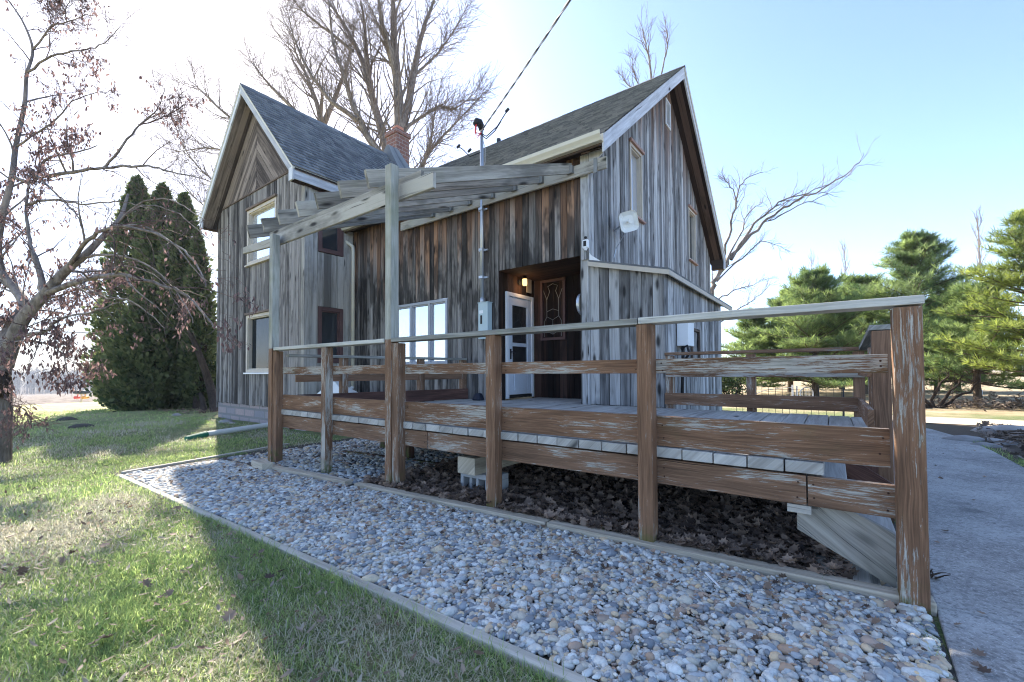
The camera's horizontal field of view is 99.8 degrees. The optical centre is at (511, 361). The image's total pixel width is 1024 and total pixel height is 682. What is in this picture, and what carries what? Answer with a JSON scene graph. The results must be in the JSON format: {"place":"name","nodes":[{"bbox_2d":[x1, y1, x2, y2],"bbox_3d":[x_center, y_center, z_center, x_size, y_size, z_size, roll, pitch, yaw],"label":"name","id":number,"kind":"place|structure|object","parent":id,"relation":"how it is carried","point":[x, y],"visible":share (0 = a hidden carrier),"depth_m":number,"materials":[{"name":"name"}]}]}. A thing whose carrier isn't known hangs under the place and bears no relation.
{"place":"outdoors","nodes":[
{"label":"outdoors","id":0,"kind":"place"},
{"bbox_2d":[0,370,1023,681],"bbox_3d":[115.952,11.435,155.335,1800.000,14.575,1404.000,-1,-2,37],"label":"ground","id":1,"kind":"structure","parent":0,"point":[54,402],"depth_m":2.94,"materials":[{"name":"green plant"}]},
{"bbox_2d":[11,364,92,393],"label":"woods","id":2,"kind":"object","parent":1,"relation":"on","point":[30,386],"visible":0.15,"depth_m":300.79,"materials":[{"name":"brown plant"}]},
{"bbox_2d":[56,416,77,420],"bbox_3d":[-11.113,1.478,10.766,0.524,0.210,0.479,0,-1,1],"label":"soil mound","id":3,"kind":"object","parent":1,"relation":"on","point":[66,418],"visible":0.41,"depth_m":10.68,"materials":[{"name":"soil"}]},
{"bbox_2d":[68,423,93,428],"bbox_3d":[-9.041,1.391,9.040,0.639,0.180,0.400,-1,-2,37],"label":"soil mound","id":4,"kind":"object","parent":1,"relation":"on","point":[81,425],"visible":0.46,"depth_m":8.93,"materials":[{"name":"soil"}]},
{"bbox_2d":[73,390,89,402],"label":"mailboxes","id":5,"kind":"object","parent":1,"relation":"on","point":[81,397],"visible":0.86,"depth_m":45.87,"materials":[{"name":"orange plastic"}]},
{"bbox_2d":[80,174,156,408],"bbox_3d":[-14.489,-2.665,16.923,3.854,9.384,3.603,-1,-2,37],"label":"arborvitae","id":6,"kind":"object","parent":1,"relation":"on","point":[98,324],"visible":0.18,"depth_m":16.11,"materials":[{"name":"green plant"}]},
{"bbox_2d":[0,0,262,464],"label":"oak tree","id":7,"kind":"object","parent":1,"relation":"on","point":[14,330],"visible":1,"depth_m":5.37,"materials":[{"name":"brown plant"}]},
{"bbox_2d":[84,283,192,411],"bbox_3d":[-12.590,-0.513,15.341,4.144,4.810,3.797,-1,-2,37],"label":"arborvitae","id":8,"kind":"object","parent":1,"relation":"on","point":[113,394],"visible":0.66,"depth_m":14.28,"materials":[{"name":"green plant"}]},
{"bbox_2d":[105,181,185,405],"bbox_3d":[-13.056,-2.400,16.072,3.585,8.651,3.440,-1,-2,37],"label":"arborvitae","id":9,"kind":"object","parent":1,"relation":"on","point":[146,249],"visible":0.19,"depth_m":15.45,"materials":[{"name":"green plant"}]},
{"bbox_2d":[116,474,186,504],"bbox_3d":[-3.486,1.238,4.115,1.942,0.116,0.050,-1,-2,36],"label":"edging timber","id":10,"kind":"object","parent":1,"relation":"on","point":[173,498],"visible":0.39,"depth_m":4.00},
{"bbox_2d":[128,191,217,408],"bbox_3d":[-12.105,-2.142,15.669,2.997,8.059,3.116,0,-1,-19],"label":"arborvitae","id":11,"kind":"object","parent":1,"relation":"on","point":[162,256],"visible":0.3,"depth_m":14.96,"materials":[{"name":"green plant"}]},
{"bbox_2d":[148,407,217,415],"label":"needle litter","id":12,"kind":"object","parent":1,"relation":"on","point":[183,410],"visible":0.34,"depth_m":13.06,"materials":[{"name":"brown plant"}]},
{"bbox_2d":[171,227,216,408],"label":"arborvitae","id":13,"kind":"object","parent":1,"relation":"on","point":[208,340],"visible":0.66,"depth_m":14.75,"materials":[{"name":"green plant"}]},
{"bbox_2d":[6,497,381,681],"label":"oak leaves","id":14,"kind":"object","parent":1,"relation":"on","point":[146,582],"visible":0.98,"depth_m":2.19,"materials":[{"name":"brown plant"}]},
{"bbox_2d":[179,301,217,412],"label":"dead tree","id":15,"kind":"object","parent":1,"relation":"on","point":[200,402],"visible":0.66,"depth_m":14.30,"materials":[{"name":"brown plant"}]},
{"bbox_2d":[121,443,288,473],"bbox_3d":[-3.898,1.290,5.727,0.060,0.096,2.063,-1,-2,25],"label":"edging timber","id":16,"kind":"object","parent":1,"relation":"on","point":[179,462],"visible":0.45,"depth_m":5.41,"materials":[{"name":"grey wood"}]},
{"bbox_2d":[218,419,232,422],"bbox_3d":[-6.537,1.395,9.829,0.415,0.156,0.260,-1,-2,37],"label":"rock","id":17,"kind":"object","parent":1,"relation":"on","point":[225,420],"visible":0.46,"depth_m":9.74,"materials":[{"name":"grey stone"}]},
{"bbox_2d":[184,423,267,440],"bbox_3d":[-5.194,1.290,8.004,0.107,0.131,1.681,-1,-1,18],"label":"drain pipe","id":18,"kind":"object","parent":1,"relation":"on","point":[204,434],"visible":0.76,"depth_m":7.82,"materials":[{"name":"white plastic"}]},
{"bbox_2d":[139,0,372,239],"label":"ash tree","id":19,"kind":"object","parent":1,"relation":"on","point":[320,117],"visible":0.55,"depth_m":22.32,"materials":[{"name":"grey plant"}]},
{"bbox_2d":[182,503,339,576],"bbox_3d":[-1.807,1.171,2.897,2.192,0.120,0.050,-1,-2,36],"label":"edging timber","id":20,"kind":"object","parent":1,"relation":"on","point":[318,563],"visible":0.41,"depth_m":2.65,"materials":[{"name":"grey wood"}]},
{"bbox_2d":[255,0,505,167],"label":"maple tree","id":21,"kind":"object","parent":1,"relation":"on","point":[402,111],"visible":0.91,"depth_m":20.93,"materials":[{"name":"grey plant"}]},
{"bbox_2d":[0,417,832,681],"bbox_3d":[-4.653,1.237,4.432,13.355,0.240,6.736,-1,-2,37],"label":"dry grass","id":22,"kind":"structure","parent":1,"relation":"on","point":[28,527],"depth_m":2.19,"materials":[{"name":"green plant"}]},
{"bbox_2d":[243,156,606,482],"bbox_3d":[-1.260,-0.712,5.845,4.236,4.156,2.842,-1,-2,37],"label":"pergola","id":23,"kind":"object","parent":1,"relation":"on","point":[391,195],"visible":0.94,"depth_m":5.33,"materials":[{"name":"grey wood"}]},
{"bbox_2d":[354,482,550,527],"bbox_3d":[-0.599,1.155,3.458,2.032,0.141,0.085,-1,-2,34],"label":"edging timber","id":24,"kind":"object","parent":1,"relation":"on","point":[521,517],"visible":0.47,"depth_m":3.28,"materials":[{"name":"grey wood"}]},
{"bbox_2d":[333,569,596,681],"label":"edging timber","id":25,"kind":"object","parent":1,"relation":"on","point":[530,658],"visible":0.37,"depth_m":1.69,"materials":[{"name":"grey wood"}]},
{"bbox_2d":[199,65,731,430],"bbox_3d":[-0.884,-2.950,11.355,11.727,9.192,9.085,-1,-2,37],"label":"farmhouse","id":26,"kind":"object","parent":1,"relation":"on","point":[643,137],"visible":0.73,"depth_m":8.19,"materials":[{"name":"grey wood"}]},
{"bbox_2d":[243,309,268,373],"bbox_3d":[-5.579,-0.425,9.617,1.522,1.410,0.160,-1,-2,37],"label":"window","id":27,"kind":"structure","parent":26,"relation":"in","point":[257,326],"depth_m":9.84,"materials":[{"name":"grey glass"}]},
{"bbox_2d":[244,193,276,267],"bbox_3d":[-5.608,-2.895,9.689,1.482,1.371,0.160,-1,-2,37],"label":"window","id":28,"kind":"structure","parent":26,"relation":"in","point":[267,207],"depth_m":9.81,"materials":[{"name":"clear glass"}]},
{"bbox_2d":[317,306,342,362],"bbox_3d":[-3.761,-0.538,8.894,0.105,1.132,0.550,-1,-2,37],"label":"window","id":29,"kind":"structure","parent":26,"relation":"in","point":[330,320],"depth_m":8.94,"materials":[{"name":"black glass"}]},
{"bbox_2d":[318,191,343,256],"bbox_3d":[-3.773,-2.920,8.951,0.105,1.396,0.550,-1,-2,37],"label":"window","id":30,"kind":"structure","parent":26,"relation":"in","point":[330,241],"depth_m":9.00,"materials":[{"name":"black glass"}]},
{"bbox_2d":[398,298,447,363],"bbox_3d":[-1.719,-0.516,8.055,1.500,1.175,0.075,-1,-2,37],"label":"window","id":31,"kind":"structure","parent":26,"relation":"in","point":[426,317],"depth_m":7.99,"materials":[{"name":"white glass"}]},
{"bbox_2d":[456,108,509,339],"bbox_3d":[-0.448,-2.163,6.927,1.110,3.602,0.242,-1,-2,37],"label":"electric meter","id":32,"kind":"object","parent":26,"relation":"attached to","point":[484,315],"visible":0.93,"depth_m":6.99,"materials":[{"name":"paint"}]},
{"bbox_2d":[480,0,570,131],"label":"power cable","id":33,"kind":"object","parent":32,"relation":"attached to","point":[544,38],"visible":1,"depth_m":5.07,"materials":[{"name":"black rubber"}]},
{"bbox_2d":[509,296,530,394],"bbox_3d":[0.149,-0.261,7.372,0.104,1.635,0.660,-1,-2,37],"label":"door","id":34,"kind":"structure","parent":26,"relation":"in","point":[519,309],"depth_m":7.39,"materials":[{"name":"paint"}]},
{"bbox_2d":[518,276,526,285],"bbox_3d":[0.190,-1.366,7.352,0.154,0.150,0.096,-1,-2,37],"label":"porch lamp","id":35,"kind":"object","parent":26,"relation":"attached to","point":[523,281],"visible":1,"depth_m":7.31,"materials":[{"name":"yellow glass"}]},
{"bbox_2d":[526,279,531,292],"bbox_3d":[0.299,-1.339,7.608,0.018,0.260,0.140,-1,-2,37],"label":"porch sign","id":36,"kind":"object","parent":26,"relation":"attached to","point":[529,286],"visible":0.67,"depth_m":7.60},
{"bbox_2d":[540,277,566,340],"bbox_3d":[0.720,-0.904,7.508,0.500,1.060,0.070,-1,-2,37],"label":"window","id":37,"kind":"structure","parent":26,"relation":"in","point":[542,323],"depth_m":7.49,"materials":[{"name":"brown glass"}]},
{"bbox_2d":[576,294,580,314],"bbox_3d":[1.009,-0.816,6.170,0.038,0.312,0.312,-1,-2,37],"label":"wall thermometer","id":38,"kind":"object","parent":26,"relation":"attached to","point":[578,304],"depth_m":6.06,"materials":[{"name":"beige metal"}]},
{"bbox_2d":[582,236,588,250],"bbox_3d":[1.015,-1.631,5.950,0.084,0.203,0.060,-1,-2,37],"label":"security camera","id":39,"kind":"object","parent":26,"relation":"attached to","point":[585,244],"visible":1,"depth_m":5.93,"materials":[{"name":"white paint"}]},
{"bbox_2d":[614,210,638,256],"bbox_3d":[1.675,-1.924,6.490,0.398,0.671,0.286,-1,-2,37],"label":"panel antenna","id":40,"kind":"object","parent":26,"relation":"attached to","point":[628,221],"visible":1,"depth_m":6.46,"materials":[{"name":"white plastic"}]},
{"bbox_2d":[629,137,645,224],"bbox_3d":[2.146,-3.109,7.507,0.150,1.305,0.640,-1,-2,37],"label":"window","id":41,"kind":"structure","parent":26,"relation":"in","point":[636,153],"depth_m":7.65,"materials":[{"name":"beige glass"}]},
{"bbox_2d":[677,322,694,392],"bbox_3d":[2.323,-0.028,5.745,0.169,1.051,0.303,-1,-2,37],"label":"utility box","id":42,"kind":"object","parent":26,"relation":"attached to","point":[685,335],"visible":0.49,"depth_m":5.67,"materials":[{"name":"white paint"}]},
{"bbox_2d":[688,204,698,265],"bbox_3d":[4.357,-3.044,10.473,0.150,1.335,0.700,-1,-2,37],"label":"window","id":43,"kind":"structure","parent":26,"relation":"in","point":[692,213],"depth_m":10.66,"materials":[{"name":"beige glass"}]},
{"bbox_2d":[272,295,930,614],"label":"wooden ramp","id":44,"kind":"structure","parent":1,"relation":"on","point":[850,500],"depth_m":2.57,"materials":[{"name":"brown wood"}]},
{"bbox_2d":[472,393,483,400],"bbox_3d":[-0.535,0.559,6.843,0.158,0.115,0.138,-1,-2,37],"label":"doorstop bag","id":45,"kind":"object","parent":44,"relation":"on","point":[478,396],"visible":1,"depth_m":6.79,"materials":[{"name":"black fabric"}]},
{"bbox_2d":[616,0,676,87],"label":"tree","id":46,"kind":"object","parent":1,"relation":"on","point":[647,51],"visible":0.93,"depth_m":29.74,"materials":[{"name":"brown plant"}]},
{"bbox_2d":[722,377,746,394],"bbox_3d":[8.601,0.781,16.989,1.804,1.566,1.127,0,-1,-18],"label":"evergreen shrub","id":47,"kind":"object","parent":1,"relation":"on","point":[729,384],"visible":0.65,"depth_m":16.82,"materials":[{"name":"green plant"}]},
{"bbox_2d":[547,520,936,616],"bbox_3d":[1.025,1.097,2.359,1.872,0.136,0.085,-1,-2,34],"label":"edging timber","id":48,"kind":"object","parent":1,"relation":"on","point":[865,589],"visible":0.48,"depth_m":2.20,"materials":[{"name":"grey wood"}]},
{"bbox_2d":[721,307,803,388],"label":"pine tree","id":49,"kind":"object","parent":1,"relation":"on","point":[750,340],"visible":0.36,"depth_m":18.56,"materials":[{"name":"green plant"}]},
{"bbox_2d":[757,385,813,395],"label":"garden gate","id":50,"kind":"structure","parent":1,"relation":"on","point":[792,387],"depth_m":15.48,"materials":[{"name":"metal"}]},
{"bbox_2d":[723,287,851,391],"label":"pine tree","id":51,"kind":"object","parent":1,"relation":"on","point":[774,302],"visible":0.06,"depth_m":20.96,"materials":[{"name":"green plant"}]},
{"bbox_2d":[733,387,844,415],"bbox_3d":[4.613,0.822,7.272,1.582,0.800,0.023,-1,-2,37],"label":"wire fence","id":52,"kind":"object","parent":1,"relation":"on","point":[841,390],"visible":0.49,"depth_m":7.18,"materials":[{"name":"grey metal"}]},
{"bbox_2d":[710,132,884,321],"bbox_3d":[11.640,-3.944,17.659,8.291,11.673,2.441,0,-1,-14],"label":"leaning tree","id":53,"kind":"object","parent":1,"relation":"on","point":[731,256],"visible":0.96,"depth_m":17.02,"materials":[{"name":"grey plant"}]},
{"bbox_2d":[808,249,817,270],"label":"poplar tree","id":54,"kind":"object","parent":1,"relation":"on","point":[811,260],"visible":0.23,"depth_m":54.83,"materials":[{"name":"grey plant"}]},
{"bbox_2d":[736,262,890,395],"bbox_3d":[12.152,-1.138,16.602,5.744,5.508,6.184,-1,-1,11],"label":"pine tree","id":55,"kind":"object","parent":1,"relation":"on","point":[807,286],"visible":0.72,"depth_m":16.36,"materials":[{"name":"green plant"}]},
{"bbox_2d":[838,239,854,285],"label":"poplar tree","id":56,"kind":"object","parent":1,"relation":"on","point":[844,248],"visible":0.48,"depth_m":54.98,"materials":[{"name":"grey plant"}]},
{"bbox_2d":[792,271,953,393],"bbox_3d":[14.831,-1.116,18.240,5.960,5.514,6.274,-1,-2,37],"label":"pine tree","id":57,"kind":"object","parent":1,"relation":"on","point":[860,279],"visible":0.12,"depth_m":18.00,"materials":[{"name":"green plant"}]},
{"bbox_2d":[846,227,986,361],"bbox_3d":[15.553,-1.775,16.463,5.234,6.738,4.584,0,-2,-30],"label":"pine tree","id":58,"kind":"object","parent":1,"relation":"on","point":[911,272],"visible":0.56,"depth_m":16.07,"materials":[{"name":"green plant"}]},
{"bbox_2d":[909,619,952,677],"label":"walk edge grass","id":59,"kind":"structure","parent":1,"relation":"on","point":[933,645],"depth_m":1.59,"materials":[{"name":"green plant"}]},
{"bbox_2d":[892,369,996,407],"bbox_3d":[11.534,0.658,11.818,2.665,1.498,1.020,0,-1,3],"label":"crabapple","id":60,"kind":"object","parent":1,"relation":"on","point":[930,404],"visible":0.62,"depth_m":11.75,"materials":[{"name":"brown plant"}]},
{"bbox_2d":[924,299,985,393],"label":"pine tree","id":61,"kind":"object","parent":1,"relation":"on","point":[948,385],"visible":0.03,"depth_m":19.89,"materials":[{"name":"green plant"}]},
{"bbox_2d":[942,435,984,442],"bbox_3d":[6.525,1.147,6.208,0.514,0.179,0.358,-1,-2,37],"label":"garden rock","id":62,"kind":"object","parent":1,"relation":"on","point":[967,438],"visible":0.47,"depth_m":6.14,"materials":[{"name":"grey stone"}]},
{"bbox_2d":[923,206,1023,373],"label":"pine tree","id":63,"kind":"object","parent":1,"relation":"on","point":[1005,274],"visible":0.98,"depth_m":10.66,"materials":[{"name":"green plant"}]},
{"bbox_2d":[923,279,1023,404],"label":"pine tree","id":64,"kind":"object","parent":1,"relation":"on","point":[956,297],"visible":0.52,"depth_m":12.11,"materials":[{"name":"green plant"}]},
{"bbox_2d":[923,285,1023,388],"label":"pine tree","id":65,"kind":"object","parent":1,"relation":"on","point":[934,371],"visible":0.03,"depth_m":19.60,"materials":[{"name":"green plant"}]},
{"bbox_2d":[925,387,1023,411],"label":"brush pile","id":66,"kind":"object","parent":1,"relation":"on","point":[983,404],"visible":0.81,"depth_m":11.48,"materials":[{"name":"brown plant"}]},
{"bbox_2d":[971,204,993,282],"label":"poplar tree","id":67,"kind":"object","parent":1,"relation":"on","point":[980,255],"visible":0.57,"depth_m":39.85,"materials":[{"name":"grey plant"}]},
{"bbox_2d":[970,442,1003,447],"bbox_3d":[6.356,1.137,5.786,0.318,0.113,0.225,-1,-2,37],"label":"garden rock","id":68,"kind":"object","parent":1,"relation":"on","point":[989,445],"visible":0.54,"depth_m":5.73,"materials":[{"name":"grey stone"}]},
{"bbox_2d":[988,391,994,401],"bbox_3d":[14.704,1.166,13.205,0.120,0.496,0.120,-1,-2,37],"label":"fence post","id":69,"kind":"object","parent":1,"relation":"on","point":[990,392],"visible":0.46,"depth_m":13.17,"materials":[{"name":"wood"}]},
{"bbox_2d":[970,425,1023,434],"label":"garden rock","id":70,"kind":"object","parent":1,"relation":"on","point":[1005,427],"visible":0.44,"depth_m":6.95,"materials":[{"name":"grey stone"}]},
{"bbox_2d":[973,421,1023,458],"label":"mulch","id":71,"kind":"object","parent":1,"relation":"on","point":[991,434],"visible":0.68,"depth_m":6.15,"materials":[{"name":"brown plant"}]},
{"bbox_2d":[997,430,1023,443],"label":"cut branches","id":72,"kind":"object","parent":71,"relation":"on","point":[1014,438],"visible":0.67,"depth_m":6.31,"materials":[{"name":"brown wood"}]},
{"bbox_2d":[973,440,1023,466],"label":"walk verge","id":73,"kind":"structure","parent":1,"relation":"on","point":[1011,456],"depth_m":5.13,"materials":[{"name":"green plant"}]},
{"bbox_2d":[984,438,1017,444],"bbox_3d":[6.780,1.141,6.022,0.418,0.133,0.265,-1,-2,37],"label":"garden rock","id":74,"kind":"object","parent":1,"relation":"on","point":[997,440],"visible":0.3,"depth_m":5.95,"materials":[{"name":"grey stone"}]},
{"bbox_2d":[0,0,1023,385],"label":"sky","id":75,"kind":"structure","parent":0,"point":[938,85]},
{"bbox_2d":[109,438,958,681],"bbox_3d":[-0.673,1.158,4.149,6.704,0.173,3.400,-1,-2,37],"label":"gravel","id":76,"kind":"structure","parent":0,"point":[378,556],"depth_m":2.01,"materials":[{"name":"grey gravel"}]},
{"bbox_2d":[251,459,272,469],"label":"rock","id":77,"kind":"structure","parent":76,"relation":"on","point":[261,464],"depth_m":4.84,"materials":[{"name":"grey stone"}]},
{"bbox_2d":[271,465,351,484],"bbox_3d":[-2.272,1.221,4.592,1.732,0.144,0.085,-1,-2,34],"label":"edging timber","id":78,"kind":"object","parent":76,"relation":"on","point":[314,475],"visible":0.26,"depth_m":4.41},
{"bbox_2d":[342,450,439,463],"bbox_3d":[-1.565,1.251,5.482,1.903,0.122,0.060,-1,-2,34],"label":"edging timber","id":79,"kind":"object","parent":76,"relation":"on","point":[420,461],"visible":0.2,"depth_m":5.55,"materials":[{"name":"wood"}]},
{"bbox_2d":[461,472,508,492],"bbox_3d":[-0.242,1.063,3.770,0.390,0.198,0.190,-1,-2,37],"label":"cinder block","id":80,"kind":"object","parent":76,"relation":"on","point":[472,480],"depth_m":3.72,"materials":[{"name":"grey concrete"}]},
{"bbox_2d":[458,454,519,475],"bbox_3d":[0.051,0.900,4.260,0.200,0.145,1.480,-1,-2,37],"label":"support timber","id":81,"kind":"object","parent":80,"relation":"on","point":[471,465],"visible":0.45,"depth_m":3.68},
{"bbox_2d":[361,457,859,580],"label":"leaf litter","id":82,"kind":"object","parent":76,"relation":"on","point":[787,549],"visible":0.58,"depth_m":3.04,"materials":[{"name":"brown plant"}]},
{"bbox_2d":[705,572,719,587],"bbox_3d":[0.963,1.048,2.072,0.006,0.011,0.135,0,-1,-3],"label":"white straw","id":83,"kind":"object","parent":76,"relation":"on","point":[712,579],"visible":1,"depth_m":2.07,"materials":[{"name":"plastic"}]},
{"bbox_2d":[799,535,880,584],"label":"leaf litter","id":84,"kind":"object","parent":76,"relation":"on","point":[863,575],"visible":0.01,"depth_m":2.11,"materials":[{"name":"brown plant"}]},
{"bbox_2d":[892,415,1023,425],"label":"path","id":85,"kind":"structure","parent":0,"point":[962,421],"depth_m":8.46,"materials":[{"name":"grey concrete"}]},
{"bbox_2d":[893,428,1023,681],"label":"sidewalk","id":86,"kind":"structure","parent":0,"point":[977,552],"depth_m":2.37,"materials":[{"name":"concrete"}]},
{"bbox_2d":[930,569,950,578],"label":"dead twigs","id":87,"kind":"object","parent":86,"relation":"on","point":[933,574],"visible":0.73,"depth_m":2.04,"materials":[{"name":"brown plant"}]},
{"bbox_2d":[928,439,991,672],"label":"fallen leaves","id":88,"kind":"object","parent":86,"relation":"on","point":[981,668],"visible":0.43,"depth_m":1.52,"materials":[{"name":"brown plant"}]}
]}

